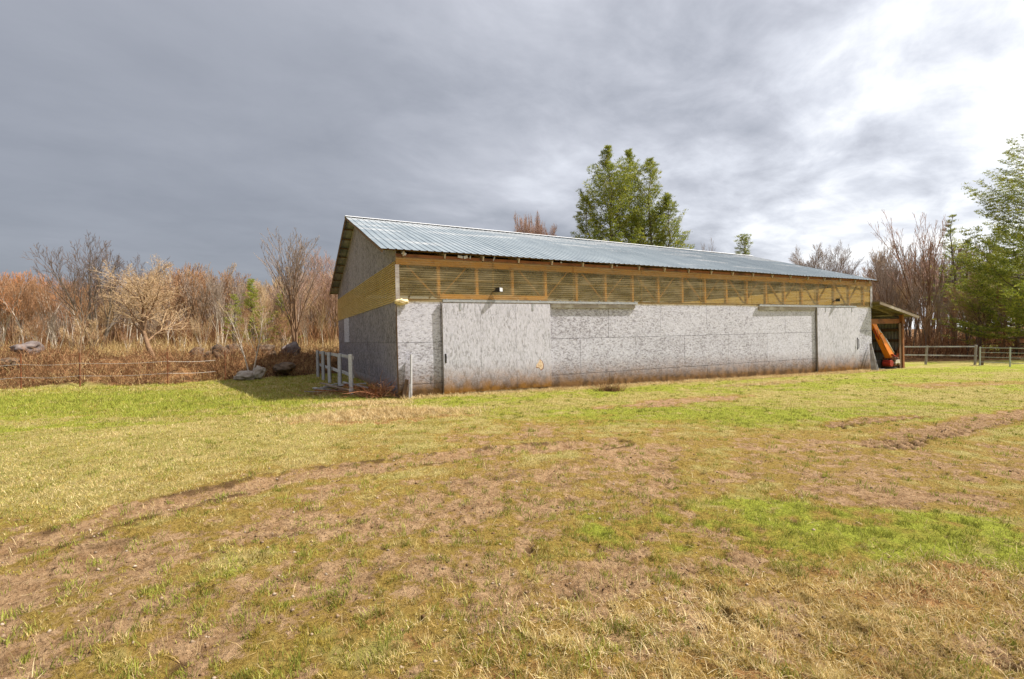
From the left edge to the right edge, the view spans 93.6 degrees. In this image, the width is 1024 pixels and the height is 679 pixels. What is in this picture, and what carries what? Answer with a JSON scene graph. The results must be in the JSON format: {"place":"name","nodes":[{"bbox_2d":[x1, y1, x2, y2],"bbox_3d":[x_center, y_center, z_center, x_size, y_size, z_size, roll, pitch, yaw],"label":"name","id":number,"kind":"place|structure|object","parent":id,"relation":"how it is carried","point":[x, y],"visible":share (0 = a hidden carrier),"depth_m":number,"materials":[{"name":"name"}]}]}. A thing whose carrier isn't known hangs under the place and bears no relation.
{"place":"outdoors","nodes":[
{"label":"outdoors","id":0,"kind":"place"},
{"bbox_2d":[171,319,190,351],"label":"bare tree","id":1,"kind":"object","parent":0,"point":[181,336],"visible":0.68,"depth_m":35.02,"materials":[{"name":"brown plant"}]},
{"bbox_2d":[189,314,214,344],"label":"bare tree","id":2,"kind":"object","parent":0,"point":[194,329],"visible":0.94,"depth_m":34.29,"materials":[{"name":"brown plant"}]},
{"bbox_2d":[0,327,1023,678],"bbox_3d":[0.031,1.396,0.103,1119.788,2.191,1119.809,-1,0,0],"label":"ground","id":3,"kind":"structure","parent":0,"point":[236,583],"depth_m":4.37,"materials":[{"name":"green plant"}]},
{"bbox_2d":[0,283,23,345],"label":"bare tree","id":4,"kind":"object","parent":3,"relation":"on","point":[15,312],"visible":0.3,"depth_m":53.87,"materials":[{"name":"brown plant"}]},
{"bbox_2d":[0,282,28,342],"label":"bare tree","id":5,"kind":"object","parent":3,"relation":"on","point":[9,308],"visible":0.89,"depth_m":51.40,"materials":[{"name":"brown plant"}]},
{"bbox_2d":[0,271,35,346],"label":"bare tree","id":6,"kind":"object","parent":3,"relation":"on","point":[12,308],"visible":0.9,"depth_m":51.84,"materials":[{"name":"brown plant"}]},
{"bbox_2d":[1,275,37,345],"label":"bare tree","id":7,"kind":"object","parent":3,"relation":"on","point":[16,303],"visible":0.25,"depth_m":57.08,"materials":[{"name":"brown plant"}]},
{"bbox_2d":[9,341,44,356],"bbox_3d":[-21.877,0.433,21.729,0.790,0.756,1.232,-1,0,0],"label":"boulder","id":8,"kind":"object","parent":3,"relation":"on","point":[29,345],"visible":0.68,"depth_m":21.52,"materials":[{"name":"grey stone"}]},
{"bbox_2d":[24,317,47,343],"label":"bare tree","id":9,"kind":"object","parent":3,"relation":"on","point":[35,330],"visible":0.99,"depth_m":37.25,"materials":[{"name":"brown plant"}]},
{"bbox_2d":[18,285,54,341],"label":"bare tree","id":10,"kind":"object","parent":3,"relation":"on","point":[26,312],"visible":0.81,"depth_m":51.91,"materials":[{"name":"brown plant"}]},
{"bbox_2d":[33,311,64,351],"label":"bare tree","id":11,"kind":"object","parent":3,"relation":"on","point":[54,325],"visible":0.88,"depth_m":44.26,"materials":[{"name":"brown plant"}]},
{"bbox_2d":[31,276,81,349],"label":"bare tree","id":12,"kind":"object","parent":3,"relation":"on","point":[39,301],"visible":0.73,"depth_m":51.23,"materials":[{"name":"brown plant"}]},
{"bbox_2d":[49,281,85,350],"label":"bare tree","id":13,"kind":"object","parent":3,"relation":"on","point":[64,320],"visible":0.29,"depth_m":55.29,"materials":[{"name":"brown plant"}]},
{"bbox_2d":[55,278,84,346],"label":"bare tree","id":14,"kind":"object","parent":3,"relation":"on","point":[70,304],"visible":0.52,"depth_m":47.51,"materials":[{"name":"brown plant"}]},
{"bbox_2d":[59,327,84,353],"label":"bare tree","id":15,"kind":"object","parent":3,"relation":"on","point":[70,339],"visible":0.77,"depth_m":35.38,"materials":[{"name":"brown plant"}]},
{"bbox_2d":[70,285,96,382],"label":"sapling","id":16,"kind":"object","parent":3,"relation":"on","point":[82,331],"visible":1,"depth_m":18.07,"materials":[{"name":"brown plant"}]},
{"bbox_2d":[73,318,105,347],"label":"bare tree","id":17,"kind":"object","parent":3,"relation":"on","point":[94,326],"visible":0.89,"depth_m":37.09,"materials":[{"name":"brown plant"}]},
{"bbox_2d":[22,232,171,349],"bbox_3d":[-38.852,-4.184,46.486,9.275,12.287,10.415,-1,0,-26],"label":"bare tree","id":18,"kind":"object","parent":3,"relation":"on","point":[94,292],"visible":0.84,"depth_m":45.44,"materials":[{"name":"beige plant"}]},
{"bbox_2d":[91,285,131,345],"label":"bare tree","id":19,"kind":"object","parent":3,"relation":"on","point":[106,308],"visible":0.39,"depth_m":52.37,"materials":[{"name":"brown plant"}]},
{"bbox_2d":[5,351,225,388],"bbox_3d":[-15.199,1.166,17.973,7.746,1.467,0.815,-1,0,-31],"label":"wire fence","id":20,"kind":"object","parent":3,"relation":"on","point":[21,364],"visible":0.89,"depth_m":17.59,"materials":[{"name":"metal"}]},
{"bbox_2d":[98,276,135,347],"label":"bare tree","id":21,"kind":"object","parent":3,"relation":"on","point":[115,326],"visible":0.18,"depth_m":54.48,"materials":[{"name":"brown plant"}]},
{"bbox_2d":[125,272,165,351],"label":"bare tree","id":22,"kind":"object","parent":3,"relation":"on","point":[146,301],"visible":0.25,"depth_m":49.42,"materials":[{"name":"brown plant"}]},
{"bbox_2d":[88,254,204,359],"bbox_3d":[-17.718,-1.468,23.535,3.863,5.321,5.773,-1,0,0],"label":"bare tree","id":23,"kind":"object","parent":3,"relation":"on","point":[143,304],"visible":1,"depth_m":22.82,"materials":[{"name":"brown plant"}]},
{"bbox_2d":[136,309,161,347],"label":"bare tree","id":24,"kind":"object","parent":3,"relation":"on","point":[154,329],"visible":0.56,"depth_m":44.67,"materials":[{"name":"brown plant"}]},
{"bbox_2d":[0,334,338,388],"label":"bramble brush","id":25,"kind":"object","parent":3,"relation":"on","point":[70,357],"visible":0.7,"depth_m":20.40,"materials":[{"name":"brown plant"}]},
{"bbox_2d":[0,314,338,352],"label":"sapling thicket","id":26,"kind":"object","parent":3,"relation":"on","point":[212,334],"visible":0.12,"depth_m":56.94,"materials":[{"name":"brown plant"}]},
{"bbox_2d":[0,330,338,358],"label":"undergrowth","id":27,"kind":"object","parent":3,"relation":"on","point":[105,349],"visible":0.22,"depth_m":34.45,"materials":[{"name":"beige plant"}]},
{"bbox_2d":[157,275,182,342],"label":"bare tree","id":28,"kind":"object","parent":3,"relation":"on","point":[175,292],"visible":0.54,"depth_m":54.45,"materials":[{"name":"brown plant"}]},
{"bbox_2d":[166,263,191,337],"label":"bare tree","id":29,"kind":"object","parent":3,"relation":"on","point":[173,277],"visible":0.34,"depth_m":64.75,"materials":[{"name":"brown plant"}]},
{"bbox_2d":[163,266,203,341],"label":"bare tree","id":30,"kind":"object","parent":3,"relation":"on","point":[189,275],"visible":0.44,"depth_m":57.40,"materials":[{"name":"brown plant"}]},
{"bbox_2d":[179,264,205,337],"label":"bare tree","id":31,"kind":"object","parent":3,"relation":"on","point":[204,285],"visible":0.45,"depth_m":57.71,"materials":[{"name":"brown plant"}]},
{"bbox_2d":[174,275,216,339],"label":"bare tree","id":32,"kind":"object","parent":3,"relation":"on","point":[182,300],"visible":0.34,"depth_m":60.25,"materials":[{"name":"brown plant"}]},
{"bbox_2d":[180,268,214,345],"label":"bare tree","id":33,"kind":"object","parent":3,"relation":"on","point":[187,307],"visible":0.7,"depth_m":56.51,"materials":[{"name":"brown plant"}]},
{"bbox_2d":[178,265,218,344],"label":"bare tree","id":34,"kind":"object","parent":3,"relation":"on","point":[191,296],"visible":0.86,"depth_m":55.07,"materials":[{"name":"brown plant"}]},
{"bbox_2d":[184,263,236,342],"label":"bare tree","id":35,"kind":"object","parent":3,"relation":"on","point":[227,271],"visible":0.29,"depth_m":61.43,"materials":[{"name":"brown plant"}]},
{"bbox_2d":[203,271,225,343],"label":"bare tree","id":36,"kind":"object","parent":3,"relation":"on","point":[219,298],"visible":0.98,"depth_m":48.59,"materials":[{"name":"brown plant"}]},
{"bbox_2d":[198,268,234,342],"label":"bare tree","id":37,"kind":"object","parent":3,"relation":"on","point":[226,285],"visible":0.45,"depth_m":60.48,"materials":[{"name":"brown plant"}]},
{"bbox_2d":[204,344,231,360],"bbox_3d":[-13.855,0.753,22.754,1.009,1.094,1.048,-1,0,0],"label":"stone","id":38,"kind":"object","parent":3,"relation":"on","point":[217,347],"visible":0.38,"depth_m":22.40,"materials":[{"name":"stone"}]},
{"bbox_2d":[205,280,250,344],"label":"bare tree","id":39,"kind":"object","parent":3,"relation":"on","point":[221,312],"visible":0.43,"depth_m":50.99,"materials":[{"name":"brown plant"}]},
{"bbox_2d":[222,294,246,341],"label":"pine tree","id":40,"kind":"object","parent":3,"relation":"on","point":[234,318],"visible":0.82,"depth_m":44.96,"materials":[{"name":"green plant"}]},
{"bbox_2d":[227,277,245,341],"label":"bare tree","id":41,"kind":"object","parent":3,"relation":"on","point":[234,291],"visible":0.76,"depth_m":49.91,"materials":[{"name":"brown plant"}]},
{"bbox_2d":[233,370,256,380],"bbox_3d":[-11.315,1.550,20.471,0.956,0.460,0.759,-1,0,-21],"label":"stone","id":42,"kind":"object","parent":3,"relation":"on","point":[245,375],"visible":0.83,"depth_m":20.25,"materials":[{"name":"grey stone"}]},
{"bbox_2d":[217,296,280,369],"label":"sapling","id":43,"kind":"object","parent":3,"relation":"on","point":[239,327],"visible":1,"depth_m":20.85,"materials":[{"name":"brown plant"}]},
{"bbox_2d":[235,278,271,343],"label":"pine tree","id":44,"kind":"object","parent":3,"relation":"on","point":[251,294],"visible":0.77,"depth_m":43.84,"materials":[{"name":"green plant"}]},
{"bbox_2d":[252,365,266,378],"bbox_3d":[-10.922,1.416,20.711,0.498,0.626,0.693,-1,0,0],"label":"stone","id":45,"kind":"object","parent":3,"relation":"on","point":[259,372],"visible":0.96,"depth_m":20.52,"materials":[{"name":"grey stone"}]},
{"bbox_2d":[253,282,272,343],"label":"bare tree","id":46,"kind":"object","parent":3,"relation":"on","point":[260,294],"visible":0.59,"depth_m":48.69,"materials":[{"name":"brown plant"}]},
{"bbox_2d":[267,285,284,342],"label":"bare tree","id":47,"kind":"object","parent":3,"relation":"on","point":[277,307],"visible":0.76,"depth_m":46.09,"materials":[{"name":"brown plant"}]},
{"bbox_2d":[249,296,310,345],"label":"bare tree","id":48,"kind":"object","parent":3,"relation":"on","point":[282,323],"visible":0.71,"depth_m":32.72,"materials":[{"name":"brown plant"}]},
{"bbox_2d":[273,362,295,374],"bbox_3d":[-10.580,1.337,22.267,1.048,0.595,1.253,-1,0,0],"label":"stone","id":49,"kind":"object","parent":3,"relation":"on","point":[284,368],"visible":0.97,"depth_m":21.95,"materials":[{"name":"grey stone"}]},
{"bbox_2d":[267,289,302,345],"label":"pine tree","id":50,"kind":"object","parent":3,"relation":"on","point":[282,336],"visible":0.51,"depth_m":45.87,"materials":[{"name":"green plant"}]},
{"bbox_2d":[281,342,300,355],"bbox_3d":[-12.107,0.599,26.190,0.826,0.958,1.016,-1,0,26],"label":"stone","id":51,"kind":"object","parent":3,"relation":"on","point":[294,346],"visible":0.53,"depth_m":26.02,"materials":[{"name":"grey stone"}]},
{"bbox_2d":[253,226,329,342],"bbox_3d":[-13.303,-2.860,29.030,4.992,8.036,3.483,-1,0,0],"label":"bare tree","id":52,"kind":"object","parent":3,"relation":"on","point":[292,297],"visible":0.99,"depth_m":28.70,"materials":[{"name":"brown plant"}]},
{"bbox_2d":[296,270,309,345],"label":"bare tree","id":53,"kind":"object","parent":3,"relation":"on","point":[300,289],"visible":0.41,"depth_m":46.65,"materials":[{"name":"brown plant"}]},
{"bbox_2d":[290,246,337,350],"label":"bare tree","id":54,"kind":"object","parent":3,"relation":"on","point":[328,297],"visible":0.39,"depth_m":43.40,"materials":[{"name":"brown plant"}]},
{"bbox_2d":[297,267,336,344],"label":"bare tree","id":55,"kind":"object","parent":3,"relation":"on","point":[316,300],"visible":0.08,"depth_m":57.02,"materials":[{"name":"brown plant"}]},
{"bbox_2d":[316,350,353,393],"bbox_3d":[-6.839,1.165,18.200,0.197,1.385,8.296,-1,0,-29],"label":"paddock fence","id":56,"kind":"object","parent":3,"relation":"on","point":[340,371],"visible":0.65,"depth_m":17.68,"materials":[{"name":"paint"}]},
{"bbox_2d":[285,385,388,396],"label":"twig litter","id":57,"kind":"object","parent":3,"relation":"on","point":[328,392],"visible":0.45,"depth_m":14.69,"materials":[{"name":"brown wood"}]},
{"bbox_2d":[304,382,376,391],"bbox_3d":[-5.406,1.511,15.490,2.215,0.327,1.232,-1,0,-7],"label":"scrap lumber","id":58,"kind":"object","parent":3,"relation":"on","point":[334,386],"visible":0.68,"depth_m":15.47,"materials":[{"name":"brown wood"}]},
{"bbox_2d":[338,367,412,398],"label":"pruned branches","id":59,"kind":"object","parent":3,"relation":"on","point":[378,392],"visible":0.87,"depth_m":13.96,"materials":[{"name":"brown wood"}]},
{"bbox_2d":[0,389,1019,678],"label":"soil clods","id":60,"kind":"object","parent":3,"relation":"on","point":[442,567],"visible":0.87,"depth_m":3.37,"materials":[{"name":"brown soil"}]},
{"bbox_2d":[0,264,1021,337],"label":"wood","id":61,"kind":"object","parent":3,"relation":"on","point":[312,317],"visible":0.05,"depth_m":81.17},
{"bbox_2d":[0,380,1023,678],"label":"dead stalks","id":62,"kind":"object","parent":3,"relation":"on","point":[562,592],"visible":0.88,"depth_m":2.99,"materials":[{"name":"brown plant"}]},
{"bbox_2d":[513,211,556,300],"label":"bare tree","id":63,"kind":"object","parent":3,"relation":"on","point":[536,229],"visible":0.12,"depth_m":54.06,"materials":[{"name":"brown plant"}]},
{"bbox_2d":[570,194,612,301],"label":"pine tree","id":64,"kind":"object","parent":3,"relation":"on","point":[585,199],"visible":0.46,"depth_m":48.63,"materials":[{"name":"green plant"}]},
{"bbox_2d":[329,215,877,397],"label":"barn","id":65,"kind":"structure","parent":3,"relation":"on","point":[504,330],"depth_m":18.27,"materials":[{"name":"grey metal"}]},
{"bbox_2d":[441,303,551,393],"bbox_3d":[-0.377,0.231,15.142,3.730,2.725,0.144,-1,0,-26],"label":"sliding door","id":66,"kind":"structure","parent":65,"relation":"in","point":[486,346],"depth_m":15.06,"materials":[{"name":"grey wood"}]},
{"bbox_2d":[816,307,859,372],"bbox_3d":[15.703,0.035,23.062,3.318,3.126,0.108,-1,0,-25],"label":"sliding door","id":67,"kind":"structure","parent":65,"relation":"in","point":[837,329],"depth_m":23.00,"materials":[{"name":"grey wood"}]},
{"bbox_2d":[589,381,628,391],"bbox_3d":[3.073,1.562,15.436,1.441,0.518,0.645,-1,0,0],"label":"dead weed","id":68,"kind":"object","parent":3,"relation":"on","point":[610,388],"visible":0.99,"depth_m":15.45,"materials":[{"name":"beige plant"}]},
{"bbox_2d":[576,145,643,301],"bbox_3d":[10.263,-9.260,50.069,8.142,22.079,8.043,-1,0,-26],"label":"pine tree","id":69,"kind":"object","parent":3,"relation":"on","point":[609,191],"visible":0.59,"depth_m":49.19,"materials":[{"name":"green plant"}]},
{"bbox_2d":[601,148,656,245],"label":"pine tree","id":70,"kind":"object","parent":3,"relation":"on","point":[629,155],"visible":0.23,"depth_m":52.33,"materials":[{"name":"green plant"}]},
{"bbox_2d":[619,157,678,301],"bbox_3d":[14.786,-8.796,51.111,6.818,21.063,7.033,-1,0,0],"label":"pine tree","id":71,"kind":"object","parent":3,"relation":"on","point":[638,227],"visible":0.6,"depth_m":50.29,"materials":[{"name":"green plant"}]},
{"bbox_2d":[649,192,695,248],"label":"pine tree","id":72,"kind":"object","parent":3,"relation":"on","point":[675,226],"visible":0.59,"depth_m":49.41,"materials":[{"name":"green plant"}]},
{"bbox_2d":[733,233,753,295],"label":"pine tree","id":73,"kind":"object","parent":3,"relation":"on","point":[745,240],"visible":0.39,"depth_m":51.79,"materials":[{"name":"green plant"}]},
{"bbox_2d":[788,241,862,290],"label":"bare tree","id":74,"kind":"object","parent":3,"relation":"on","point":[817,265],"visible":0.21,"depth_m":56.86,"materials":[{"name":"brown plant"}]},
{"bbox_2d":[869,343,878,370],"bbox_3d":[18.083,0.890,23.990,0.328,1.398,0.763,-1,0,32],"label":"leaning board","id":75,"kind":"object","parent":3,"relation":"on","point":[874,365],"visible":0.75,"depth_m":23.96,"materials":[{"name":"grey wood"}]},
{"bbox_2d":[862,244,895,300],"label":"bare tree","id":76,"kind":"object","parent":3,"relation":"on","point":[873,289],"visible":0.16,"depth_m":60.81,"materials":[{"name":"brown plant"}]},
{"bbox_2d":[861,240,904,304],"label":"bare tree","id":77,"kind":"object","parent":3,"relation":"on","point":[883,280],"visible":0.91,"depth_m":50.54,"materials":[{"name":"brown plant"}]},
{"bbox_2d":[871,324,899,368],"bbox_3d":[19.355,0.251,25.464,2.100,2.617,1.332,-1,0,-26],"label":"hydraulic boom","id":78,"kind":"object","parent":3,"relation":"on","point":[885,347],"visible":0.79,"depth_m":25.16,"materials":[{"name":"orange paint"}]},
{"bbox_2d":[871,301,918,367],"bbox_3d":[18.945,-0.110,27.595,3.837,3.754,5.850,-1,0,-26],"label":"lean to shed","id":79,"kind":"object","parent":3,"relation":"on","point":[888,319],"visible":0.23,"depth_m":25.85,"materials":[{"name":"brown wood"}]},
{"bbox_2d":[862,267,939,328],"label":"bare tree","id":80,"kind":"object","parent":3,"relation":"on","point":[863,270],"visible":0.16,"depth_m":54.56,"materials":[{"name":"brown plant"}]},
{"bbox_2d":[870,242,938,336],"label":"bare tree","id":81,"kind":"object","parent":3,"relation":"on","point":[909,248],"visible":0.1,"depth_m":55.67,"materials":[{"name":"brown plant"}]},
{"bbox_2d":[889,283,920,353],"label":"bare tree","id":82,"kind":"object","parent":3,"relation":"on","point":[906,304],"visible":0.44,"depth_m":42.96,"materials":[{"name":"brown plant"}]},
{"bbox_2d":[892,286,921,331],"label":"bare tree","id":83,"kind":"object","parent":3,"relation":"on","point":[899,301],"visible":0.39,"depth_m":41.63,"materials":[{"name":"brown plant"}]},
{"bbox_2d":[869,212,955,349],"bbox_3d":[34.578,-5.023,41.584,5.983,13.098,2.669,-1,0,30],"label":"bare tree","id":84,"kind":"object","parent":3,"relation":"on","point":[929,279],"visible":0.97,"depth_m":41.10,"materials":[{"name":"brown plant"}]},
{"bbox_2d":[906,279,930,357],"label":"bare tree","id":85,"kind":"object","parent":3,"relation":"on","point":[912,305],"visible":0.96,"depth_m":36.53,"materials":[{"name":"brown plant"}]},
{"bbox_2d":[898,250,938,339],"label":"bare tree","id":86,"kind":"object","parent":3,"relation":"on","point":[917,278],"visible":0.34,"depth_m":49.98,"materials":[{"name":"brown plant"}]},
{"bbox_2d":[886,238,969,340],"bbox_3d":[41.927,-4.544,48.627,6.434,11.834,3.410,-1,0,24],"label":"bare tree","id":87,"kind":"object","parent":3,"relation":"on","point":[921,285],"visible":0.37,"depth_m":48.50,"materials":[{"name":"brown plant"}]},
{"bbox_2d":[931,285,949,357],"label":"bare tree","id":88,"kind":"object","parent":3,"relation":"on","point":[939,320],"visible":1,"depth_m":35.51,"materials":[{"name":"brown plant"}]},
{"bbox_2d":[904,345,977,364],"bbox_3d":[23.704,1.021,27.944,6.319,1.322,1.239,-1,0,-7],"label":"rail fence","id":89,"kind":"object","parent":3,"relation":"on","point":[926,355],"visible":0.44,"depth_m":28.05,"materials":[{"name":"grey wood"}]},
{"bbox_2d":[926,214,973,351],"bbox_3d":[39.526,-4.904,43.130,4.538,12.690,4.425,-1,0,0],"label":"pine tree","id":90,"kind":"object","parent":3,"relation":"on","point":[950,231],"visible":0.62,"depth_m":42.94,"materials":[{"name":"green plant"}]},
{"bbox_2d":[940,304,963,350],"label":"bare tree","id":91,"kind":"object","parent":3,"relation":"on","point":[947,321],"visible":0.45,"depth_m":41.33,"materials":[{"name":"brown plant"}]},
{"bbox_2d":[943,297,960,357],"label":"bare tree","id":92,"kind":"object","parent":3,"relation":"on","point":[949,308],"visible":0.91,"depth_m":35.78,"materials":[{"name":"brown plant"}]},
{"bbox_2d":[904,323,1023,359],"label":"saplings thicket","id":93,"kind":"object","parent":3,"relation":"on","point":[946,351],"visible":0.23,"depth_m":36.71,"materials":[{"name":"brown plant"}]},
{"bbox_2d":[949,284,991,354],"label":"bare tree","id":94,"kind":"object","parent":3,"relation":"on","point":[959,309],"visible":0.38,"depth_m":37.69,"materials":[{"name":"brown plant"}]},
{"bbox_2d":[954,262,1003,356],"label":"bare tree","id":95,"kind":"object","parent":3,"relation":"on","point":[972,315],"visible":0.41,"depth_m":36.91,"materials":[{"name":"brown plant"}]},
{"bbox_2d":[940,272,1020,350],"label":"pine tree","id":96,"kind":"object","parent":3,"relation":"on","point":[978,317],"visible":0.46,"depth_m":36.87,"materials":[{"name":"green plant"}]},
{"bbox_2d":[942,134,1023,338],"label":"pine tree","id":97,"kind":"object","parent":3,"relation":"on","point":[1017,236],"visible":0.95,"depth_m":34.33,"materials":[{"name":"green plant"}]},
{"bbox_2d":[954,250,1023,354],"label":"pine tree","id":98,"kind":"object","parent":3,"relation":"on","point":[1017,339],"visible":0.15,"depth_m":37.92,"materials":[{"name":"green plant"}]},
{"bbox_2d":[971,227,1014,348],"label":"pine tree","id":99,"kind":"object","parent":3,"relation":"on","point":[995,239],"visible":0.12,"depth_m":46.86,"materials":[{"name":"green plant"}]},
{"bbox_2d":[979,347,1023,366],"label":"metal gate","id":100,"kind":"structure","parent":3,"relation":"on","point":[982,352],"depth_m":26.93,"materials":[{"name":"grey metal"}]},
{"bbox_2d":[995,282,1013,355],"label":"bare tree","id":101,"kind":"object","parent":3,"relation":"on","point":[1001,305],"visible":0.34,"depth_m":35.27,"materials":[{"name":"brown plant"}]},
{"bbox_2d":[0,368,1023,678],"bbox_3d":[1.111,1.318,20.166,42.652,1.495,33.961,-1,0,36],"label":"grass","id":102,"kind":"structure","parent":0,"point":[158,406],"depth_m":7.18,"materials":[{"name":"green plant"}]},
{"bbox_2d":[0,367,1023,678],"bbox_3d":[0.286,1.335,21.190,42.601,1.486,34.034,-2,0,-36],"label":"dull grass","id":103,"kind":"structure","parent":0,"point":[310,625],"depth_m":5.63,"materials":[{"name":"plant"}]},
{"bbox_2d":[0,0,1023,337],"label":"sky","id":104,"kind":"structure","parent":0,"point":[183,131],"materials":[{"name":"grey"}]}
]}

